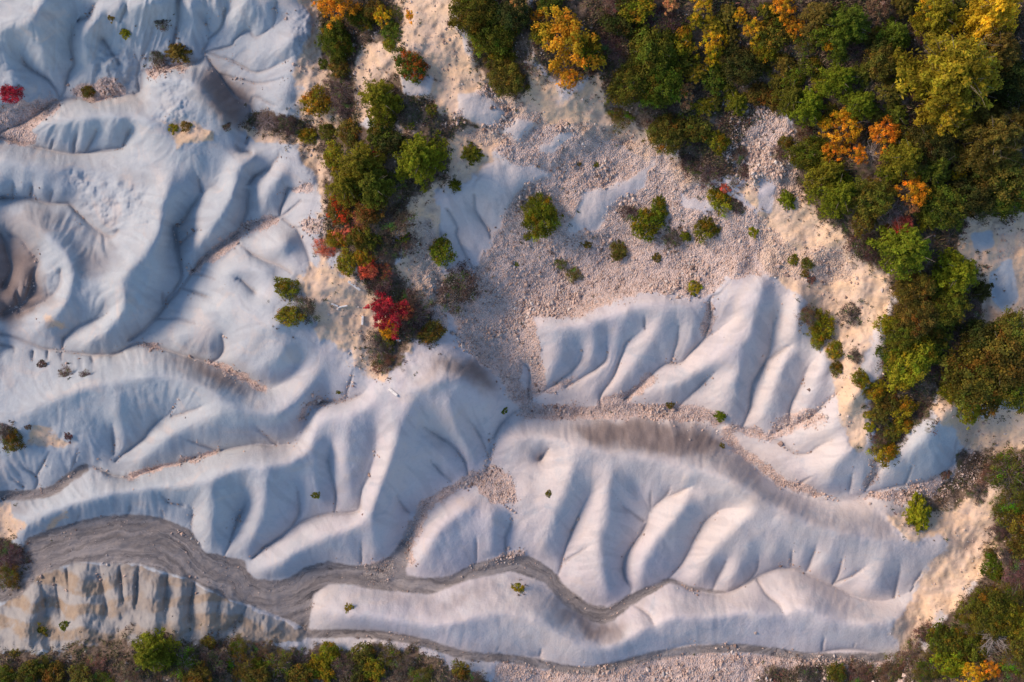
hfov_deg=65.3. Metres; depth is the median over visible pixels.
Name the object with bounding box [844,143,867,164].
autumn oak
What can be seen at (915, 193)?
autumn oak
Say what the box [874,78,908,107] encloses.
juniper bush
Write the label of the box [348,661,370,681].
bush
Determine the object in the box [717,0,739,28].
juniper bush
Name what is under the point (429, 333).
bush
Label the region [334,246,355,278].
bush
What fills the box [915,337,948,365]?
bush
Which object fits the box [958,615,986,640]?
twiggy shrub
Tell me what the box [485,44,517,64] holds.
bush
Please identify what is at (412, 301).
twiggy shrub
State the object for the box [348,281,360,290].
wooden plank
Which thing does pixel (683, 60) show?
bush
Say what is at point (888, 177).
juniper bush
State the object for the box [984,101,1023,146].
pine tree
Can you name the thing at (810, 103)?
tree
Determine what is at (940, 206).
broadleaf tree
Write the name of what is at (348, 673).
twiggy shrub
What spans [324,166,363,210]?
conifer tree
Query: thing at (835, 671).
bush
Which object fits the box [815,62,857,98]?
conifer tree
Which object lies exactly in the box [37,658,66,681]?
bush
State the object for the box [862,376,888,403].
bush
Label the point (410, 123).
plant
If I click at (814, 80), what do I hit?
juniper bush
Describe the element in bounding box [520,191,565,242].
broadleaf tree
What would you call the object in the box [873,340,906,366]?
bush
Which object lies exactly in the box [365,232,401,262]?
twiggy shrub
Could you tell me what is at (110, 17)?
plant
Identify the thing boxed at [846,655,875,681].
twiggy shrub
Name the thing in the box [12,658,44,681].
bush
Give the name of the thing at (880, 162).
twiggy shrub
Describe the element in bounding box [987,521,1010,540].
twiggy shrub
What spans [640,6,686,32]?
twiggy shrub
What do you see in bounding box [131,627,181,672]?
broadleaf tree
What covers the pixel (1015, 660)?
twiggy shrub
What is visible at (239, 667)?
twiggy shrub
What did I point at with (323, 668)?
bush
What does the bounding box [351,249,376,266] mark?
bush
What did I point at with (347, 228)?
plant
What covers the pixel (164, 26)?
twiggy shrub
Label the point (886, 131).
autumn oak
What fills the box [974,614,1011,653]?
bare shrub
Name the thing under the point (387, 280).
twiggy shrub
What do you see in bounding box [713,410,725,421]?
juniper bush
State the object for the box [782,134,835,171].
broadleaf tree
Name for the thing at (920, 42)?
twiggy shrub
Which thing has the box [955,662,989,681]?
autumn oak
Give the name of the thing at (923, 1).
autumn oak
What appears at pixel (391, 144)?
bush
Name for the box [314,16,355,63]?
broadleaf tree
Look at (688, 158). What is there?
twiggy shrub
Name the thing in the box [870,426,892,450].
twiggy shrub
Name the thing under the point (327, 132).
bush
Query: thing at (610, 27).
bush
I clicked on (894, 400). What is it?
bush
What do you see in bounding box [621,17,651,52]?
bush
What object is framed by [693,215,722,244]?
bush
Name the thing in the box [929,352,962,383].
twiggy shrub
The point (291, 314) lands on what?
bush
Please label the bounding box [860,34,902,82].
broadleaf tree
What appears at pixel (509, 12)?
broadleaf tree
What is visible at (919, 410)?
twiggy shrub
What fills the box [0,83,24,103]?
bush
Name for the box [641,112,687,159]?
broadleaf tree
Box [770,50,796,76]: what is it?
juniper bush
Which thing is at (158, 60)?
twiggy shrub
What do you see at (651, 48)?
broadleaf tree
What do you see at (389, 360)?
twiggy shrub
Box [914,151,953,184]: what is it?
conifer tree
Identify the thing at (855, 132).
autumn oak
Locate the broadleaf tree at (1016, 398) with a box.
[989,368,1023,414]
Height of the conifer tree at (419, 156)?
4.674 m
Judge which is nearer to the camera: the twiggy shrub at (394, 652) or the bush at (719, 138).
the bush at (719, 138)
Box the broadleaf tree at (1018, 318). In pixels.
[991,305,1023,365]
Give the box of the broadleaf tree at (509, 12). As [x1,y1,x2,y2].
[489,0,535,33]
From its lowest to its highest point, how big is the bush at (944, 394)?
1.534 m
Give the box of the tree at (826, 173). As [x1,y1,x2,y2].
[802,154,851,197]
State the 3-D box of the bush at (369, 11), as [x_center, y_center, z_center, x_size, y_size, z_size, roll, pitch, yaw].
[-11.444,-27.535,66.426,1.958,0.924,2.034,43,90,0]
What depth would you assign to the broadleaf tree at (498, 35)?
63.60 m
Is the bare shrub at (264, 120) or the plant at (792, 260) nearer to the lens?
the plant at (792, 260)
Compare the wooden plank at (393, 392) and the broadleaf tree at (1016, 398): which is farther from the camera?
the wooden plank at (393, 392)
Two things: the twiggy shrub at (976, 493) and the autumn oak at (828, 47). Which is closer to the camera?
the autumn oak at (828, 47)
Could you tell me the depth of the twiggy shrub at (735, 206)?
67.30 m
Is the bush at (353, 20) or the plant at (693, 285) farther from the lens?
the plant at (693, 285)
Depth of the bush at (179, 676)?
73.25 m
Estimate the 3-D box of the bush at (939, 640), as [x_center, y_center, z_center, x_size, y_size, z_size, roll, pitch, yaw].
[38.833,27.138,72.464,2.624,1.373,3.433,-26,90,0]
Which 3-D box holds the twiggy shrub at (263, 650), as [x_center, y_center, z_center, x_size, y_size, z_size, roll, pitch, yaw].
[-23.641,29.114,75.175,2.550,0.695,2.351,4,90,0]
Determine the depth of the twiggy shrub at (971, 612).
71.57 m
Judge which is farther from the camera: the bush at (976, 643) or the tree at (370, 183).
the bush at (976, 643)
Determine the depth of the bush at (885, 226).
64.17 m
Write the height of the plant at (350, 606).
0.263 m
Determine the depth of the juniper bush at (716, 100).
65.13 m
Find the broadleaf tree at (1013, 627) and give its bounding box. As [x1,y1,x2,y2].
[991,599,1023,640]
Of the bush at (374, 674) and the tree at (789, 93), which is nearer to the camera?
the tree at (789, 93)
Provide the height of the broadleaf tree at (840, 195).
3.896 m
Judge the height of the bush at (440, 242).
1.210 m
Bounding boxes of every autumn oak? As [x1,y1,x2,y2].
[311,0,336,17]
[318,0,362,28]
[373,4,391,28]
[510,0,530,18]
[530,10,606,87]
[538,4,577,34]
[562,68,584,89]
[663,0,679,15]
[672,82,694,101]
[689,0,714,20]
[693,28,728,58]
[703,51,718,70]
[732,7,747,23]
[743,13,764,44]
[763,0,797,25]
[777,37,793,54]
[786,14,805,40]
[817,113,834,134]
[820,37,836,50]
[822,105,864,143]
[822,130,850,163]
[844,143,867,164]
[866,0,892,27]
[868,115,902,154]
[892,172,931,207]
[904,199,921,217]
[912,0,952,25]
[931,276,950,289]
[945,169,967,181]
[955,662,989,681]
[981,660,1002,679]
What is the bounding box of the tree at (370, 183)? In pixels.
[353,166,395,209]
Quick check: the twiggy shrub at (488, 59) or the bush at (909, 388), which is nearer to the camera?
the twiggy shrub at (488, 59)
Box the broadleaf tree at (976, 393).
[935,339,1006,417]
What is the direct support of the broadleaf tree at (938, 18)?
on the ground
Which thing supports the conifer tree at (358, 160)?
on the ground
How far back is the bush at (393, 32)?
66.04 m
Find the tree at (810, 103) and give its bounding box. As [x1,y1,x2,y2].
[783,84,826,128]
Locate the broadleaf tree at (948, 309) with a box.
[928,289,971,327]
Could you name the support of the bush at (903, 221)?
on the ground
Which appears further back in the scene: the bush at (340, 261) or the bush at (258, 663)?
the bush at (258, 663)
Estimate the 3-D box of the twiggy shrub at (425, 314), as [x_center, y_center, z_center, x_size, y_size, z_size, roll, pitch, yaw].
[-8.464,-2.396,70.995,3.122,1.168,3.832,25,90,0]
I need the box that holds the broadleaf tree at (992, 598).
[960,579,1016,642]
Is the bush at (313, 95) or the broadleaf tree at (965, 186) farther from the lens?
the bush at (313, 95)
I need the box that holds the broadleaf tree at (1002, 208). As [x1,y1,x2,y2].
[969,172,1023,220]
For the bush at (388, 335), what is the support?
on the ground
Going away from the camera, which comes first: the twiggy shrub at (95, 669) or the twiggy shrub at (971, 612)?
the twiggy shrub at (971, 612)
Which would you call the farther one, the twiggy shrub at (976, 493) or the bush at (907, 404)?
the twiggy shrub at (976, 493)
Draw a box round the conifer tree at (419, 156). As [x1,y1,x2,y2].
[392,130,451,192]
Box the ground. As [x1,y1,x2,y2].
[0,0,1023,681]
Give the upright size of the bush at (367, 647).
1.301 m
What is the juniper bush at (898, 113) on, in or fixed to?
on the ground
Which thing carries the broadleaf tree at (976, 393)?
on the ground
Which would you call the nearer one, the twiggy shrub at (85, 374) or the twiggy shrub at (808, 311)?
the twiggy shrub at (808, 311)
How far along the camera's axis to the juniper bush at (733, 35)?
63.15 m
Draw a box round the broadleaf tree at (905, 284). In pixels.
[888,271,942,305]
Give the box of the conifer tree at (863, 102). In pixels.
[838,88,879,120]
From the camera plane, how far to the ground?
73.05 m
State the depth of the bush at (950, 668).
71.88 m
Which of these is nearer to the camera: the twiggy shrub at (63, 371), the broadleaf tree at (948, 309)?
the broadleaf tree at (948, 309)
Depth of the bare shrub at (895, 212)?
63.48 m
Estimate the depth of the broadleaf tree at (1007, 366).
64.64 m
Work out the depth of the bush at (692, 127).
65.46 m
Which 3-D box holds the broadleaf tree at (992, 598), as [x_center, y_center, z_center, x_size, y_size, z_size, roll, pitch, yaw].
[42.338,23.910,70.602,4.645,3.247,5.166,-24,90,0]
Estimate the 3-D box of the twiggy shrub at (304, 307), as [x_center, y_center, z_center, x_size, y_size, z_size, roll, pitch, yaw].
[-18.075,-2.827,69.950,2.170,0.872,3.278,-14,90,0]
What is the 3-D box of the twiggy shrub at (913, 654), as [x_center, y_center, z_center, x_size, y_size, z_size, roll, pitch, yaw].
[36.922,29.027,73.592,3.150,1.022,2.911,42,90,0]
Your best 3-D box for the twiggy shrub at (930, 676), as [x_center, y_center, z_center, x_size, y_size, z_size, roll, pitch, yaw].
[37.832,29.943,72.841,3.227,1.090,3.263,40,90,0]
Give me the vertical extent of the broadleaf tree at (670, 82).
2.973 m
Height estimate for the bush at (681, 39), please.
1.423 m
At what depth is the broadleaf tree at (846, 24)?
59.84 m
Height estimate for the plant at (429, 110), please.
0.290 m
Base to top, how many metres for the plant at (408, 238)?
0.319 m
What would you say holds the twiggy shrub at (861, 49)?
on the ground
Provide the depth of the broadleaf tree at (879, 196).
62.28 m
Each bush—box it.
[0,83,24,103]
[0,426,26,455]
[0,663,16,681]
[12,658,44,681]
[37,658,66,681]
[66,661,94,681]
[80,84,95,97]
[119,29,130,39]
[164,43,191,62]
[182,659,212,681]
[200,635,216,649]
[243,665,271,681]
[249,654,267,670]
[272,302,306,326]
[273,276,301,302]
[284,663,313,681]
[296,126,316,145]
[298,83,336,117]
[305,652,336,681]
[316,122,335,142]
[317,640,344,669]
[321,139,344,171]
[324,229,349,247]
[325,194,355,225]
[327,56,349,78]
[334,117,362,148]
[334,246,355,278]
[344,4,377,30]
[345,220,383,252]
[347,641,376,667]
[348,194,387,228]
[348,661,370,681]
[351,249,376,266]
[357,260,378,279]
[359,657,386,681]
[362,0,385,20]
[365,118,394,153]
[367,128,407,157]
[369,288,409,339]
[378,320,398,341]
[379,19,403,42]
[380,336,395,351]
[382,38,395,51]
[392,45,430,85]
[394,301,414,320]
[416,319,447,343]
[427,233,456,268]
[448,179,461,191]
[450,658,470,680]
[459,141,484,165]
[471,35,492,57]
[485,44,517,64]
[528,21,558,44]
[536,0,564,13]
[577,31,609,69]
[597,7,638,35]
[609,240,627,262]
[615,0,634,13]
[617,0,655,23]
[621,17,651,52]
[624,52,653,77]
[628,207,666,243]
[651,194,668,217]
[662,45,702,76]
[664,21,696,59]
[673,108,715,146]
[679,231,691,241]
[680,63,709,84]
[686,11,705,30]
[689,97,716,115]
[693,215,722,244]
[701,63,728,95]
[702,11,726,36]
[703,129,731,157]
[706,185,736,217]
[708,92,723,110]
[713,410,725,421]
[714,47,736,70]
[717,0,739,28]
[717,82,736,97]
[723,25,740,44]
[724,89,748,116]
[743,79,771,105]
[750,31,776,62]
[756,2,774,21]
[756,13,794,51]
[764,88,782,112]
[765,43,779,60]
[767,72,784,93]
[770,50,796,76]
[776,189,795,210]
[777,135,795,150]
[780,67,808,88]
[793,54,823,78]
[801,256,814,269]
[805,308,836,340]
[810,76,826,97]
[810,337,824,350]
[812,33,831,50]
[823,100,840,118]
[825,339,844,359]
[826,49,849,66]
[826,661,847,681]
[829,360,842,376]
[849,208,878,238]
[849,367,870,389]
[850,61,875,88]
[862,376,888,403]
[865,440,900,468]
[866,26,880,45]
[866,107,886,123]
[870,403,890,425]
[872,313,896,337]
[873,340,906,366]
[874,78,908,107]
[874,162,899,185]
[875,386,901,411]
[879,222,897,242]
[882,101,908,126]
[883,420,903,441]
[885,370,915,392]
[890,0,917,18]
[890,394,920,424]
[891,73,908,91]
[891,214,913,233]
[894,124,919,143]
[894,416,913,435]
[901,491,932,534]
[913,209,934,232]
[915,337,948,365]
[921,319,957,346]
[924,616,951,658]
[929,650,968,680]
[936,371,968,408]
[942,625,972,660]
[952,600,973,624]
[953,0,973,21]
[956,402,982,429]
[957,629,993,664]
[958,649,977,665]
[969,280,993,302]
[974,386,1001,420]
[978,552,1004,583]
[994,503,1023,540]
[1005,536,1023,560]
[1005,628,1023,659]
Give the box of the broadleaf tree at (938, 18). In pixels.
[907,0,957,38]
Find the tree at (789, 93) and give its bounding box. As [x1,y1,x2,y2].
[771,80,803,116]
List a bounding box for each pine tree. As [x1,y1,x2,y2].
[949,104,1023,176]
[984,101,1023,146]
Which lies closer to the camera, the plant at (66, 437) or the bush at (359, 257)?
the bush at (359, 257)
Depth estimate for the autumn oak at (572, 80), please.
64.30 m
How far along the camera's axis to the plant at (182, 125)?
69.99 m
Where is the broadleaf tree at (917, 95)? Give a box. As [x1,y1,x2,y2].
[897,59,932,101]
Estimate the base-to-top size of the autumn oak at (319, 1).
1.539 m
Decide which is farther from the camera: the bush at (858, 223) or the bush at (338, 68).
the bush at (338, 68)
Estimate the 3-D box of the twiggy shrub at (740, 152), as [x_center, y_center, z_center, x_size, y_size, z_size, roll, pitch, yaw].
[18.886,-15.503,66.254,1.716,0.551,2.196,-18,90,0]
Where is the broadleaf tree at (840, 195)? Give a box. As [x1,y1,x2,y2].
[803,173,861,219]
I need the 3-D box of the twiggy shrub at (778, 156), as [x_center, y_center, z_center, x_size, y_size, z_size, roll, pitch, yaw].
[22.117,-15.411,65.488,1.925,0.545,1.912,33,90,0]
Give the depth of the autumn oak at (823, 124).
63.42 m
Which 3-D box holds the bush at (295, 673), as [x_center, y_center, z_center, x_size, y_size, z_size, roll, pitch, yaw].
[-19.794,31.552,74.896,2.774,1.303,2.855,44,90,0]
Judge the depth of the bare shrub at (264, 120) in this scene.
70.36 m
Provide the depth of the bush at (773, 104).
64.39 m
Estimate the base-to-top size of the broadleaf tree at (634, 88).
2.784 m
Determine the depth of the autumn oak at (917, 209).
63.16 m
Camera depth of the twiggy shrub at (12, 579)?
77.17 m
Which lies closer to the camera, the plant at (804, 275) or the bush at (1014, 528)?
the plant at (804, 275)
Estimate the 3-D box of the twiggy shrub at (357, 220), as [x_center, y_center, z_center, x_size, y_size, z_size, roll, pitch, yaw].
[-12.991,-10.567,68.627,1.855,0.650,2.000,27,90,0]
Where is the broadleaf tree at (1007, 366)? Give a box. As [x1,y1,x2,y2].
[967,307,1023,398]
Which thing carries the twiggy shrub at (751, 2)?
on the ground
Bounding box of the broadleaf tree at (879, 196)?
[850,175,898,221]
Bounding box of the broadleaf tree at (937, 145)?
[908,114,959,170]
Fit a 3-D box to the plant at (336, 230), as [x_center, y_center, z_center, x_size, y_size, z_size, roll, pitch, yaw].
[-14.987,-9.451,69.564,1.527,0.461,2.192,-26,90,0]
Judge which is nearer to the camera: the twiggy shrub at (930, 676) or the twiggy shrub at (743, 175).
the twiggy shrub at (743, 175)
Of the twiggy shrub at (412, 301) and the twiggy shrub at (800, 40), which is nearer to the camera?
the twiggy shrub at (800, 40)
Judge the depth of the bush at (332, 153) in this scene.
68.73 m
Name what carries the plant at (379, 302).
on the ground
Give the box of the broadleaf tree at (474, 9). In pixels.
[445,0,500,33]
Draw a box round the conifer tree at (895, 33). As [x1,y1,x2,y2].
[874,15,911,55]
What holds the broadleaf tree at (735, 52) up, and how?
on the ground
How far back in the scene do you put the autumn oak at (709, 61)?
63.95 m
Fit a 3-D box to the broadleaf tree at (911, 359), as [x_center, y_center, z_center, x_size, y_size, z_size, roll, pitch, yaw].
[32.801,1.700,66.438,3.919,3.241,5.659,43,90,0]
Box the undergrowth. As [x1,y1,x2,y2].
[0,0,1023,681]
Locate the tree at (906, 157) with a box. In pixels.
[876,136,923,181]
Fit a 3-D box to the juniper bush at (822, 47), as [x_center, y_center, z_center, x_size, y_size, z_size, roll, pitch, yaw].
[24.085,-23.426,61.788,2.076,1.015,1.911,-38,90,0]
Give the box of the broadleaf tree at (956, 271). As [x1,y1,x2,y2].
[929,247,980,297]
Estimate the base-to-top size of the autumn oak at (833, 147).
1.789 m
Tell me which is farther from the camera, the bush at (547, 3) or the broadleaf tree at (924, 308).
the broadleaf tree at (924, 308)
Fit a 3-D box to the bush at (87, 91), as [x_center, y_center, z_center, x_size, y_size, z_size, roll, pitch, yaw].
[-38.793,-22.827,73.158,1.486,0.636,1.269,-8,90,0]
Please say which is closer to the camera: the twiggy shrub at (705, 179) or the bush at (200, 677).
the twiggy shrub at (705, 179)
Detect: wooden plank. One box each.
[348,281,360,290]
[388,388,397,396]
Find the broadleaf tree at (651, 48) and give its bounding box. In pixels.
[623,21,677,74]
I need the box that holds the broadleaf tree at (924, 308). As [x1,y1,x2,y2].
[892,289,940,339]
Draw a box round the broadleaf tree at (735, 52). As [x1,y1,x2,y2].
[719,42,766,85]
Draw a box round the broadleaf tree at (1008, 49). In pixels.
[961,26,1023,77]
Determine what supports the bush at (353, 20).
on the ground
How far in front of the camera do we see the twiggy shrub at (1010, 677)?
70.67 m
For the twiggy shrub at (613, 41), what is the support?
on the ground
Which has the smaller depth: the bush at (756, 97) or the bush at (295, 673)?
the bush at (756, 97)
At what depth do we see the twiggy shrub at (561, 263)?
71.95 m
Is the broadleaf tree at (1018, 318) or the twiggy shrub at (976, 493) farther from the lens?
the twiggy shrub at (976, 493)
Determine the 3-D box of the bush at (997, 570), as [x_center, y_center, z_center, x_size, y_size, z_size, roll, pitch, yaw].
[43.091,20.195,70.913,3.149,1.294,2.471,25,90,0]
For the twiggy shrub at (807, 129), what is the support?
on the ground
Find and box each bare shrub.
[253,107,279,134]
[861,140,880,164]
[877,197,904,227]
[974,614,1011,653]
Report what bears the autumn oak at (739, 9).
on the ground
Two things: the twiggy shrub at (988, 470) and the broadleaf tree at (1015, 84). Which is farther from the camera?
the twiggy shrub at (988, 470)
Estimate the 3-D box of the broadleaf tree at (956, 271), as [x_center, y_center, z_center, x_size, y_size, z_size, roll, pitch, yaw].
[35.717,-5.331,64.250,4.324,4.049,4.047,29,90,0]
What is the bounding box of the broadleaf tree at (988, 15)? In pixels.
[949,0,1023,44]
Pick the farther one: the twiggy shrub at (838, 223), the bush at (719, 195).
the bush at (719, 195)
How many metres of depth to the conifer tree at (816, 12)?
60.42 m
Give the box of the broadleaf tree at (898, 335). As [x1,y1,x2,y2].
[884,311,920,352]
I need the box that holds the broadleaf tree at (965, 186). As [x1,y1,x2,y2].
[936,168,999,220]
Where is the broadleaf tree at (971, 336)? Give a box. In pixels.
[954,316,1003,357]
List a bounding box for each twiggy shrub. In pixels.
[0,423,17,444]
[0,538,31,573]
[0,563,19,590]
[35,652,55,674]
[59,365,73,376]
[79,368,90,376]
[80,651,106,681]
[89,671,114,681]
[115,656,145,681]
[149,50,168,69]
[155,19,171,30]
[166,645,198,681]
[194,644,232,677]
[222,122,231,131]
[224,651,262,681]
[228,633,249,659]
[250,640,272,659]
[261,647,293,678]
[273,113,303,136]
[289,647,310,671]
[292,295,319,324]
[311,239,335,258]
[317,74,360,103]
[331,98,352,120]
[331,653,358,680]
[352,209,369,228]
[362,329,391,366]
[363,262,394,299]
[364,247,379,259]
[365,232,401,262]
[369,353,396,374]
[374,640,402,671]
[375,262,392,281]
[379,177,409,208]
[379,202,417,237]
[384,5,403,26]
[390,654,416,681]
[392,232,421,257]
[394,311,421,332]
[398,286,428,313]
[401,299,436,334]
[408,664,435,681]
[435,259,481,315]
[467,669,487,681]
[483,53,500,70]
[552,259,567,270]
[565,267,583,282]
[595,30,629,60]
[597,0,619,15]
[607,107,636,133]
[611,42,634,65]
[617,205,638,222]
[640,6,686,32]
[659,225,682,248]
[674,151,706,182]
[690,162,723,191]
[726,198,746,215]
[731,145,748,164]
[737,161,748,180]
[740,0,760,15]
[759,62,773,75]
[770,145,787,166]
[791,30,818,54]
[791,664,821,681]
[792,122,816,146]
[796,304,818,326]
[818,205,848,233]
[833,300,861,326]
[839,232,880,266]
[845,42,876,67]
[845,346,863,363]
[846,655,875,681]
[863,249,887,270]
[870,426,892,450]
[873,652,903,681]
[877,145,892,165]
[892,637,923,668]
[900,45,915,57]
[909,649,940,681]
[910,621,933,646]
[911,400,928,418]
[913,27,929,51]
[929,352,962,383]
[942,327,965,358]
[952,290,986,321]
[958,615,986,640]
[962,591,986,618]
[964,482,989,505]
[973,463,1004,487]
[982,544,997,561]
[986,443,1023,499]
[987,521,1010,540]
[989,491,1009,517]
[993,541,1023,571]
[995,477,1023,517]
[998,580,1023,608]
[998,639,1023,679]
[999,663,1023,681]
[1001,554,1023,592]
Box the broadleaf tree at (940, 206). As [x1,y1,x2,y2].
[912,181,974,231]
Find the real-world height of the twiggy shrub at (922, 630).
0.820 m
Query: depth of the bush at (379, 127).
66.84 m
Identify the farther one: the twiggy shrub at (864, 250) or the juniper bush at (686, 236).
the juniper bush at (686, 236)
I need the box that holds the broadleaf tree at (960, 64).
[891,24,1004,126]
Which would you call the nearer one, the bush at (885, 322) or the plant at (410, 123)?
the bush at (885, 322)
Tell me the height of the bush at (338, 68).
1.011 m
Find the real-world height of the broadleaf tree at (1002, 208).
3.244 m
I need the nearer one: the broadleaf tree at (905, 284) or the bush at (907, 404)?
the broadleaf tree at (905, 284)
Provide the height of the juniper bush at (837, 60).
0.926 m
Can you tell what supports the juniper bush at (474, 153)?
on the ground
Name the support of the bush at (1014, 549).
on the ground
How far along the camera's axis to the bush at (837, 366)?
68.30 m
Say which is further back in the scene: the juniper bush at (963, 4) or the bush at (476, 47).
the bush at (476, 47)
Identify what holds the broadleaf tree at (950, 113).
on the ground
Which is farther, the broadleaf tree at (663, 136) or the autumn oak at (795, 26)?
the broadleaf tree at (663, 136)
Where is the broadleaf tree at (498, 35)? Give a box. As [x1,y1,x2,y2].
[465,3,522,57]
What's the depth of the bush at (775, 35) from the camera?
61.92 m
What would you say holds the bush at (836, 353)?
on the ground
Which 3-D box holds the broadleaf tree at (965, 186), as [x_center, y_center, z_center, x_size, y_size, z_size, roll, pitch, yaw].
[36.031,-11.528,63.077,4.668,3.072,4.152,24,90,0]
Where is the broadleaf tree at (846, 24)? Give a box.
[807,2,871,57]
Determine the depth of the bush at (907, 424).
68.35 m
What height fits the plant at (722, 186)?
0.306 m
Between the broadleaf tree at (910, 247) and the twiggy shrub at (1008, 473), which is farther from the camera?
the twiggy shrub at (1008, 473)
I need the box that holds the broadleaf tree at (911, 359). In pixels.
[882,335,938,391]
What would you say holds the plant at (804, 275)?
on the ground
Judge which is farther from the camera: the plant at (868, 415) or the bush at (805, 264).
the plant at (868, 415)
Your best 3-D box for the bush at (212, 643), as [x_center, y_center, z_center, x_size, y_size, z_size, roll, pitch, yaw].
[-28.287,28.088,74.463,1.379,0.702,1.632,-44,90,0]
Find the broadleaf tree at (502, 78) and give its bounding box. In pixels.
[483,57,531,98]
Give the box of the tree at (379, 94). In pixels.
[357,78,403,126]
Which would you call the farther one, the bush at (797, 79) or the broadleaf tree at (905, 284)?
the broadleaf tree at (905, 284)
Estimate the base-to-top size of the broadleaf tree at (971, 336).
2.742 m
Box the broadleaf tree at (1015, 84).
[985,57,1023,113]
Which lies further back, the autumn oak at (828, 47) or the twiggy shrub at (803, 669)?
the twiggy shrub at (803, 669)
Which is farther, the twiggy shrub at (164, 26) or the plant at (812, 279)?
the twiggy shrub at (164, 26)
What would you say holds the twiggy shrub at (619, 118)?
on the ground
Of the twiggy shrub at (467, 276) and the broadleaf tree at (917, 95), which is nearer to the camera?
the broadleaf tree at (917, 95)
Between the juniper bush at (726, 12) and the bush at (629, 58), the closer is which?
the juniper bush at (726, 12)
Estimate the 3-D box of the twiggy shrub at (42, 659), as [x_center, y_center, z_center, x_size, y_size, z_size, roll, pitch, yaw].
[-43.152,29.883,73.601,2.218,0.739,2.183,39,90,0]
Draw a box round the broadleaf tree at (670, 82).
[636,55,688,109]
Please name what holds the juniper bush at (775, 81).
on the ground
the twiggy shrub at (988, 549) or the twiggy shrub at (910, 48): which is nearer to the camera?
the twiggy shrub at (910, 48)
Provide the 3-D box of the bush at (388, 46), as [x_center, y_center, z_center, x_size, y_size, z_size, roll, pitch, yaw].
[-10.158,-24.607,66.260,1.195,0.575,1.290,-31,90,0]
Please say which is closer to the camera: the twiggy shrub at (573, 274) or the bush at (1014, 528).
the bush at (1014, 528)
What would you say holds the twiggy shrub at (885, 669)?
on the ground
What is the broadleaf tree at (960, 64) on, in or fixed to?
on the ground
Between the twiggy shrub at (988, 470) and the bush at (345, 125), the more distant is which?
the twiggy shrub at (988, 470)
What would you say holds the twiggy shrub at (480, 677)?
on the ground
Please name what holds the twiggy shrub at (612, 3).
on the ground
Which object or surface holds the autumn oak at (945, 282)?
on the ground
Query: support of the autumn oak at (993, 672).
on the ground
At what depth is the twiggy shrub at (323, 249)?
69.93 m
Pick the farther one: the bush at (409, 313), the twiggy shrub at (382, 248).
the bush at (409, 313)
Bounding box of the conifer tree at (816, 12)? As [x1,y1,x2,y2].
[797,1,835,38]
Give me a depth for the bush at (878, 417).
68.03 m
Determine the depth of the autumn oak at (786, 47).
62.34 m
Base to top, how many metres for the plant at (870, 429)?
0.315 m
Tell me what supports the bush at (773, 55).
on the ground
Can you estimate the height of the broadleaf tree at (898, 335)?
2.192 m
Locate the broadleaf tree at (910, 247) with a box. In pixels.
[866,223,934,280]
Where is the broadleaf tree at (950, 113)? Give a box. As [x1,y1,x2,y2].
[913,91,975,144]
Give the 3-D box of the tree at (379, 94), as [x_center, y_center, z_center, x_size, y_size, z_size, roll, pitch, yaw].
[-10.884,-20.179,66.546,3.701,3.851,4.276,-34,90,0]
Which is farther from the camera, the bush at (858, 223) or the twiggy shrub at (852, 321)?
the twiggy shrub at (852, 321)
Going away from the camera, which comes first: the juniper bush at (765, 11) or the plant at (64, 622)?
the juniper bush at (765, 11)
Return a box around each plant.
[6,649,20,659]
[36,359,47,367]
[37,622,47,636]
[59,620,68,630]
[64,432,72,443]
[107,15,114,23]
[168,124,178,134]
[180,121,192,131]
[311,491,319,498]
[318,58,328,68]
[331,227,346,242]
[342,220,364,234]
[344,602,354,613]
[363,298,392,313]
[395,233,410,242]
[405,10,412,23]
[405,122,414,129]
[425,103,436,117]
[511,582,524,591]
[523,233,532,240]
[530,10,544,23]
[545,489,551,497]
[579,240,592,248]
[652,252,661,262]
[665,402,674,408]
[680,100,693,112]
[686,280,702,295]
[719,180,731,192]
[748,226,758,238]
[787,254,798,265]
[799,270,808,277]
[807,276,815,284]
[862,421,879,432]
[863,410,873,418]
[939,470,952,479]
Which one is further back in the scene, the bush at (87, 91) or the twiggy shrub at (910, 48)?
the bush at (87, 91)
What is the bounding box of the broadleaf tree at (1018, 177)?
[966,139,1023,204]
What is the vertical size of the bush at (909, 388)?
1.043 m
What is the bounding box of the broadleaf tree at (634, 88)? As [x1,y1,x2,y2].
[603,56,653,106]
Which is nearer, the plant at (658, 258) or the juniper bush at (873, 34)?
the juniper bush at (873, 34)
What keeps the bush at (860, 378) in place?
on the ground
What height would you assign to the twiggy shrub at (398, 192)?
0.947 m
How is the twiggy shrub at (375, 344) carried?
on the ground
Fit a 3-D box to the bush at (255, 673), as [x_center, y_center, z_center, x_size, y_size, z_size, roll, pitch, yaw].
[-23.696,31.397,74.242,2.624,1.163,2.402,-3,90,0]
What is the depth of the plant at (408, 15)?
65.85 m
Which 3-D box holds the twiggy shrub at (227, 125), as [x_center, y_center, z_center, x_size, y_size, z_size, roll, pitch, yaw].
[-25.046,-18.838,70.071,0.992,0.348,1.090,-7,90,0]
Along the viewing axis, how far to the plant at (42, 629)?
75.31 m
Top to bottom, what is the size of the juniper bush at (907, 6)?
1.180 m
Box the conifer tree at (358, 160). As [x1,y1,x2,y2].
[335,140,388,183]
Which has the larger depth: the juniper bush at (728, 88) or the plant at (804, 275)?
the plant at (804, 275)

